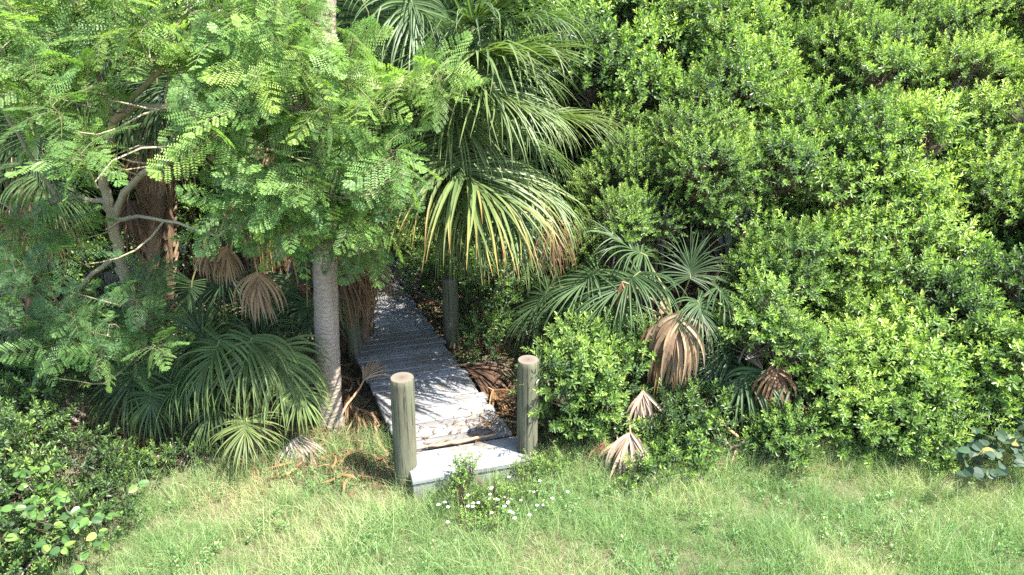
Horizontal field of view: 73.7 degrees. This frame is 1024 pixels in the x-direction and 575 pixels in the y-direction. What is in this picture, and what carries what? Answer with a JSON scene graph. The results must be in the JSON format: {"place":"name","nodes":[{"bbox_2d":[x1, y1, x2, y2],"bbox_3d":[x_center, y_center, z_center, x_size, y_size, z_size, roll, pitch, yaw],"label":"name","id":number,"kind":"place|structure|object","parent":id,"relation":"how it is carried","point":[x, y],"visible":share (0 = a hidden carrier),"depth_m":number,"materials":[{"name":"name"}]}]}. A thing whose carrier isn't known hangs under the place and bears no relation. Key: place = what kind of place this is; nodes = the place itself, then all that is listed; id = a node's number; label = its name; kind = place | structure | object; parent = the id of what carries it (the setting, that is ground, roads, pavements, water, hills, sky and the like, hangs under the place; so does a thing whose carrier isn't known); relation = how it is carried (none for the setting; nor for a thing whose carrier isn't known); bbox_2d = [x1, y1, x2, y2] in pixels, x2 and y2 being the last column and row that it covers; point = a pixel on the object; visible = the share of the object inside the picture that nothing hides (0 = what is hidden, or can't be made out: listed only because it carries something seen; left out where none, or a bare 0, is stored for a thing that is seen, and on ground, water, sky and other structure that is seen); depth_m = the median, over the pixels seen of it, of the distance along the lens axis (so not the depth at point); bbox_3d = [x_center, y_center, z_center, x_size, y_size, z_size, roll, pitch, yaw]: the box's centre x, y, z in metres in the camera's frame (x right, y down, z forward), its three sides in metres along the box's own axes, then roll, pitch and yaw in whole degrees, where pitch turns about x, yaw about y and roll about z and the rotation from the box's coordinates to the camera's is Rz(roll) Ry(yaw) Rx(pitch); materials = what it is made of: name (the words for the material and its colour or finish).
{"place":"outdoors","nodes":[
{"label":"outdoors","id":0,"kind":"place"},
{"bbox_2d":[0,78,1023,574],"bbox_3d":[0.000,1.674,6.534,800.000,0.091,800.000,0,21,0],"label":"ground","id":1,"kind":"structure","parent":0,"point":[366,394],"depth_m":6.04,"materials":[{"name":"green plant"}]},
{"bbox_2d":[0,303,106,436],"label":"leafy shrub","id":2,"kind":"object","parent":1,"relation":"on","point":[14,369],"visible":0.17,"depth_m":6.79,"materials":[{"name":"green plant"}]},
{"bbox_2d":[0,40,120,329],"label":"cabbage palm","id":3,"kind":"object","parent":1,"relation":"on","point":[30,183],"visible":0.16,"depth_m":7.15,"materials":[{"name":"green plant"}]},
{"bbox_2d":[0,0,135,318],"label":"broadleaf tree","id":4,"kind":"object","parent":1,"relation":"on","point":[84,269],"visible":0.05,"depth_m":8.76,"materials":[{"name":"green plant"}]},
{"bbox_2d":[25,1,135,255],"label":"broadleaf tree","id":5,"kind":"object","parent":1,"relation":"on","point":[84,148],"depth_m":11.90,"materials":[{"name":"green plant"}]},
{"bbox_2d":[0,359,163,574],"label":"leafy shrub","id":6,"kind":"object","parent":1,"relation":"on","point":[82,493],"visible":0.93,"depth_m":5.52,"materials":[{"name":"green plant"}]},
{"bbox_2d":[0,438,170,574],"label":"broadleaf vine","id":7,"kind":"object","parent":6,"relation":"on","point":[30,512],"visible":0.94,"depth_m":4.79,"materials":[{"name":"green plant"}]},
{"bbox_2d":[2,3,264,346],"bbox_3d":[-3.899,-1.130,8.015,2.829,4.465,2.698,10,23,25],"label":"cabbage palm","id":8,"kind":"object","parent":1,"relation":"on","point":[156,199],"visible":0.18,"depth_m":7.37,"materials":[{"name":"green plant"}]},
{"bbox_2d":[80,302,211,448],"bbox_3d":[-3.705,0.908,6.879,1.493,1.360,1.093,9,23,22],"label":"fan palm","id":9,"kind":"object","parent":1,"relation":"on","point":[133,409],"visible":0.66,"depth_m":6.60,"materials":[{"name":"green plant"}]},
{"bbox_2d":[43,0,253,298],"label":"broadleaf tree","id":10,"kind":"object","parent":1,"relation":"on","point":[187,215],"visible":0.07,"depth_m":9.48,"materials":[{"name":"green plant"}]},
{"bbox_2d":[24,299,290,412],"bbox_3d":[-4.395,0.776,8.164,3.882,0.940,2.133,0,21,0],"label":"leafy shrub","id":11,"kind":"object","parent":1,"relation":"on","point":[113,361],"visible":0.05,"depth_m":8.00,"materials":[{"name":"green plant"}]},
{"bbox_2d":[96,422,221,489],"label":"leafy shrub","id":12,"kind":"object","parent":1,"relation":"on","point":[147,456],"visible":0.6,"depth_m":6.32,"materials":[{"name":"green plant"}]},
{"bbox_2d":[106,0,336,269],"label":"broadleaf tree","id":13,"kind":"object","parent":1,"relation":"on","point":[239,254],"depth_m":9.75,"materials":[{"name":"green plant"}]},
{"bbox_2d":[145,286,337,478],"bbox_3d":[-2.722,0.864,6.667,1.545,1.572,2.073,-19,28,-40],"label":"fan palm","id":14,"kind":"object","parent":1,"relation":"on","point":[280,366],"visible":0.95,"depth_m":6.27,"materials":[{"name":"green plant"}]},
{"bbox_2d":[0,0,489,415],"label":"feathery tree","id":15,"kind":"object","parent":1,"relation":"on","point":[238,70],"visible":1,"depth_m":5.25,"materials":[{"name":"green plant"}]},
{"bbox_2d":[109,75,391,383],"bbox_3d":[-2.741,-0.602,7.814,2.885,3.574,2.600,16,26,35],"label":"cabbage palm","id":16,"kind":"object","parent":1,"relation":"on","point":[262,288],"visible":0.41,"depth_m":7.18,"materials":[{"name":"green plant"}]},
{"bbox_2d":[277,430,325,468],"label":"fallen palm frond","id":17,"kind":"object","parent":1,"relation":"on","point":[306,442],"visible":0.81,"depth_m":6.49,"materials":[{"name":"beige plant"}]},
{"bbox_2d":[209,0,422,269],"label":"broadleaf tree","id":18,"kind":"object","parent":1,"relation":"on","point":[267,136],"visible":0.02,"depth_m":9.37,"materials":[{"name":"green plant"}]},
{"bbox_2d":[164,0,483,434],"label":"cabbage palm","id":19,"kind":"object","parent":1,"relation":"on","point":[326,307],"visible":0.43,"depth_m":6.25,"materials":[{"name":"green plant"}]},
{"bbox_2d":[341,382,355,422],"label":"fallen palm frond","id":20,"kind":"object","parent":1,"relation":"on","point":[345,397],"visible":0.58,"depth_m":7.24,"materials":[{"name":"brown plant"}]},
{"bbox_2d":[342,306,362,367],"bbox_3d":[-1.910,0.592,8.223,0.200,1.201,0.210,0,21,0],"label":"wooden post","id":21,"kind":"object","parent":1,"relation":"on","point":[354,341],"visible":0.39,"depth_m":8.17,"materials":[{"name":"grey wood"}]},
{"bbox_2d":[345,404,386,435],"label":"fallen palm frond","id":22,"kind":"object","parent":1,"relation":"on","point":[359,417],"visible":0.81,"depth_m":7.03,"materials":[{"name":"brown plant"}]},
{"bbox_2d":[343,357,390,412],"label":"fallen palm frond","id":23,"kind":"object","parent":1,"relation":"on","point":[370,372],"visible":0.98,"depth_m":7.38,"materials":[{"name":"brown plant"}]},
{"bbox_2d":[373,419,393,465],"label":"dead palm stalk","id":24,"kind":"object","parent":1,"relation":"on","point":[376,435],"visible":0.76,"depth_m":6.78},
{"bbox_2d":[390,372,416,493],"bbox_3d":[-0.953,1.371,6.066,0.230,1.292,0.212,0,21,0],"label":"wooden post","id":25,"kind":"object","parent":1,"relation":"on","point":[402,390],"visible":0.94,"depth_m":5.92,"materials":[{"name":"brown wood"}]},
{"bbox_2d":[309,242,530,501],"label":"boardwalk","id":26,"kind":"structure","parent":1,"relation":"on","point":[391,338],"depth_m":7.27,"materials":[{"name":"grey wood"}]},
{"bbox_2d":[364,278,511,453],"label":"deck litter","id":27,"kind":"object","parent":26,"relation":"on","point":[481,427],"visible":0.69,"depth_m":6.72,"materials":[{"name":"brown plant"}]},
{"bbox_2d":[424,433,496,447],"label":"dead palm stalk","id":28,"kind":"object","parent":26,"relation":"on","point":[457,441],"visible":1,"depth_m":6.43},
{"bbox_2d":[363,1,524,240],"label":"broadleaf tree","id":29,"kind":"object","parent":1,"relation":"on","point":[475,54],"depth_m":11.29,"materials":[{"name":"green plant"}]},
{"bbox_2d":[442,275,459,353],"bbox_3d":[-0.770,0.436,8.629,0.202,1.201,0.201,0,21,0],"label":"wooden post","id":30,"kind":"object","parent":1,"relation":"on","point":[450,310],"visible":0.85,"depth_m":8.50,"materials":[{"name":"grey wood"}]},
{"bbox_2d":[274,0,635,354],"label":"cabbage palm","id":31,"kind":"object","parent":1,"relation":"on","point":[465,157],"visible":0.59,"depth_m":6.21,"materials":[{"name":"green plant"}]},
{"bbox_2d":[339,179,579,364],"bbox_3d":[-0.723,-0.612,9.622,2.601,2.187,4.857,-17,27,-37],"label":"leafy shrub","id":32,"kind":"object","parent":1,"relation":"on","point":[478,318],"visible":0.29,"depth_m":8.84,"materials":[{"name":"green plant"}]},
{"bbox_2d":[438,452,485,506],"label":"weed","id":33,"kind":"object","parent":1,"relation":"on","point":[462,470],"visible":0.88,"depth_m":5.88,"materials":[{"name":"green plant"}]},
{"bbox_2d":[453,361,516,396],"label":"fallen palm frond","id":34,"kind":"object","parent":1,"relation":"on","point":[482,372],"visible":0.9,"depth_m":7.77,"materials":[{"name":"brown plant"}]},
{"bbox_2d":[342,0,647,255],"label":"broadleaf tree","id":35,"kind":"object","parent":1,"relation":"on","point":[507,76],"visible":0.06,"depth_m":10.10,"materials":[{"name":"green plant"}]},
{"bbox_2d":[473,382,516,415],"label":"fallen palm frond","id":36,"kind":"object","parent":1,"relation":"on","point":[497,394],"visible":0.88,"depth_m":7.44,"materials":[{"name":"brown plant"}]},
{"bbox_2d":[437,452,568,536],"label":"weed","id":37,"kind":"object","parent":1,"relation":"on","point":[490,502],"visible":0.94,"depth_m":5.75,"materials":[{"name":"green plant"}]},
{"bbox_2d":[3,274,1003,506],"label":"leaf litter","id":38,"kind":"object","parent":1,"relation":"on","point":[364,476],"visible":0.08,"depth_m":6.90,"materials":[{"name":"brown plant"}]},
{"bbox_2d":[502,419,577,449],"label":"fallen palm frond","id":39,"kind":"object","parent":38,"relation":"on","point":[515,422],"visible":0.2,"depth_m":6.76,"materials":[{"name":"brown plant"}]},
{"bbox_2d":[538,442,560,456],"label":"dead palm stalk","id":40,"kind":"object","parent":38,"relation":"on","point":[547,448],"visible":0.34,"depth_m":6.60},
{"bbox_2d":[517,355,538,463],"bbox_3d":[0.143,1.261,6.306,0.197,1.326,0.202,0,21,0],"label":"wooden post","id":41,"kind":"object","parent":1,"relation":"on","point":[527,402],"visible":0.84,"depth_m":6.15,"materials":[{"name":"brown wood"}]},
{"bbox_2d":[517,445,570,488],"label":"weed","id":42,"kind":"object","parent":1,"relation":"on","point":[539,466],"visible":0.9,"depth_m":6.17,"materials":[{"name":"green plant"}]},
{"bbox_2d":[460,74,636,270],"bbox_3d":[0.521,-1.952,10.926,2.748,3.745,2.599,-10,23,-24],"label":"broadleaf tree","id":43,"kind":"object","parent":1,"relation":"on","point":[579,147],"visible":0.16,"depth_m":10.11,"materials":[{"name":"green plant"}]},
{"bbox_2d":[507,292,682,459],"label":"leafy shrub","id":44,"kind":"object","parent":1,"relation":"on","point":[584,385],"visible":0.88,"depth_m":6.44,"materials":[{"name":"green plant"}]},
{"bbox_2d":[500,0,704,280],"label":"leafy shrub","id":45,"kind":"object","parent":1,"relation":"on","point":[626,61],"visible":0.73,"depth_m":8.78,"materials":[{"name":"green plant"}]},
{"bbox_2d":[493,217,762,486],"bbox_3d":[1.040,0.493,6.999,2.986,2.338,2.411,9,23,23],"label":"fan palm","id":46,"kind":"object","parent":1,"relation":"on","point":[677,341],"visible":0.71,"depth_m":6.72,"materials":[{"name":"green plant"}]},
{"bbox_2d":[547,90,763,328],"bbox_3d":[1.767,-0.800,8.582,2.725,3.285,2.756,0,21,0],"label":"leafy shrub","id":47,"kind":"object","parent":1,"relation":"on","point":[621,199],"visible":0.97,"depth_m":7.91,"materials":[{"name":"green plant"}]},
{"bbox_2d":[589,6,736,234],"bbox_3d":[1.990,-4.133,12.703,4.611,6.645,4.876,-12,24,-28],"label":"broadleaf tree","id":48,"kind":"object","parent":1,"relation":"on","point":[634,131],"visible":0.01,"depth_m":11.98,"materials":[{"name":"green plant"}]},
{"bbox_2d":[601,376,764,493],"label":"leafy shrub","id":49,"kind":"object","parent":1,"relation":"on","point":[674,432],"visible":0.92,"depth_m":6.38,"materials":[{"name":"green plant"}]},
{"bbox_2d":[630,0,856,276],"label":"leafy shrub","id":50,"kind":"object","parent":1,"relation":"on","point":[724,20],"visible":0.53,"depth_m":9.07,"materials":[{"name":"green plant"}]},
{"bbox_2d":[643,29,880,322],"bbox_3d":[3.118,-1.371,9.184,2.596,3.936,3.711,0,21,0],"label":"leafy shrub","id":51,"kind":"object","parent":1,"relation":"on","point":[788,133],"visible":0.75,"depth_m":8.21,"materials":[{"name":"green plant"}]},
{"bbox_2d":[683,178,853,383],"bbox_3d":[2.996,-0.019,7.859,2.027,2.354,2.892,0,21,0],"label":"leafy shrub","id":52,"kind":"object","parent":1,"relation":"on","point":[766,248],"visible":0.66,"depth_m":7.36,"materials":[{"name":"green plant"}]},
{"bbox_2d":[704,347,833,441],"bbox_3d":[2.678,1.064,6.944,1.493,0.969,1.073,-9,23,-22],"label":"fan palm","id":53,"kind":"object","parent":1,"relation":"on","point":[762,384],"visible":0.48,"depth_m":6.62,"materials":[{"name":"green plant"}]},
{"bbox_2d":[721,393,828,479],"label":"leafy shrub","id":54,"kind":"object","parent":1,"relation":"on","point":[784,437],"visible":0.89,"depth_m":6.34,"materials":[{"name":"green plant"}]},
{"bbox_2d":[718,418,744,446],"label":"dead palm stalk","id":55,"kind":"object","parent":54,"relation":"on","point":[736,435],"visible":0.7,"depth_m":6.56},
{"bbox_2d":[705,266,858,411],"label":"leafy shrub","id":56,"kind":"object","parent":1,"relation":"on","point":[762,326],"visible":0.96,"depth_m":6.55,"materials":[{"name":"green plant"}]},
{"bbox_2d":[769,208,831,230],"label":"leafy shrub","id":57,"kind":"object","parent":1,"relation":"on","point":[795,209],"visible":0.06,"depth_m":8.46,"materials":[{"name":"green plant"}]},
{"bbox_2d":[759,1,911,218],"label":"broadleaf tree","id":58,"kind":"object","parent":1,"relation":"on","point":[827,113],"visible":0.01,"depth_m":12.43,"materials":[{"name":"green plant"}]},
{"bbox_2d":[816,312,895,360],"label":"leafy shrub","id":59,"kind":"object","parent":1,"relation":"on","point":[843,315],"visible":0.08,"depth_m":7.03,"materials":[{"name":"green plant"}]},
{"bbox_2d":[747,29,992,289],"bbox_3d":[4.996,-1.197,8.730,3.325,3.929,3.111,-10,23,-25],"label":"leafy shrub","id":60,"kind":"object","parent":1,"relation":"on","point":[915,128],"visible":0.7,"depth_m":7.96,"materials":[{"name":"green plant"}]},
{"bbox_2d":[733,152,1017,351],"bbox_3d":[3.957,-0.279,8.124,2.534,2.648,3.248,0,21,0],"label":"leafy shrub","id":61,"kind":"object","parent":1,"relation":"on","point":[853,289],"visible":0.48,"depth_m":7.38,"materials":[{"name":"green plant"}]},
{"bbox_2d":[754,0,1023,285],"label":"leafy shrub","id":62,"kind":"object","parent":1,"relation":"on","point":[933,24],"visible":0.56,"depth_m":8.97,"materials":[{"name":"green plant"}]},
{"bbox_2d":[788,312,1012,483],"bbox_3d":[3.779,1.049,6.697,2.232,1.476,1.593,0,21,0],"label":"leafy shrub","id":63,"kind":"object","parent":1,"relation":"on","point":[877,396],"visible":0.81,"depth_m":6.44,"materials":[{"name":"green plant"}]},
{"bbox_2d":[808,273,1023,428],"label":"leafy shrub","id":64,"kind":"object","parent":1,"relation":"on","point":[922,371],"visible":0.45,"depth_m":6.67,"materials":[{"name":"green plant"}]},
{"bbox_2d":[889,222,1023,385],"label":"leafy shrub","id":65,"kind":"object","parent":1,"relation":"on","point":[1002,275],"visible":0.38,"depth_m":7.17,"materials":[{"name":"green plant"}]},
{"bbox_2d":[891,0,1023,161],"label":"leafy shrub","id":66,"kind":"object","parent":1,"relation":"on","point":[1017,25],"visible":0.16,"depth_m":9.22,"materials":[{"name":"green plant"}]},
{"bbox_2d":[904,40,1023,268],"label":"leafy shrub","id":67,"kind":"object","parent":1,"relation":"on","point":[996,177],"visible":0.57,"depth_m":8.23,"materials":[{"name":"green plant"}]},
{"bbox_2d":[940,410,1023,490],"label":"round leaved plant","id":68,"kind":"object","parent":1,"relation":"on","point":[976,444],"visible":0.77,"depth_m":6.16,"materials":[{"name":"green plant"}]},
{"bbox_2d":[942,345,1023,452],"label":"leafy shrub","id":69,"kind":"object","parent":1,"relation":"on","point":[999,420],"visible":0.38,"depth_m":6.68,"materials":[{"name":"green plant"}]}
]}

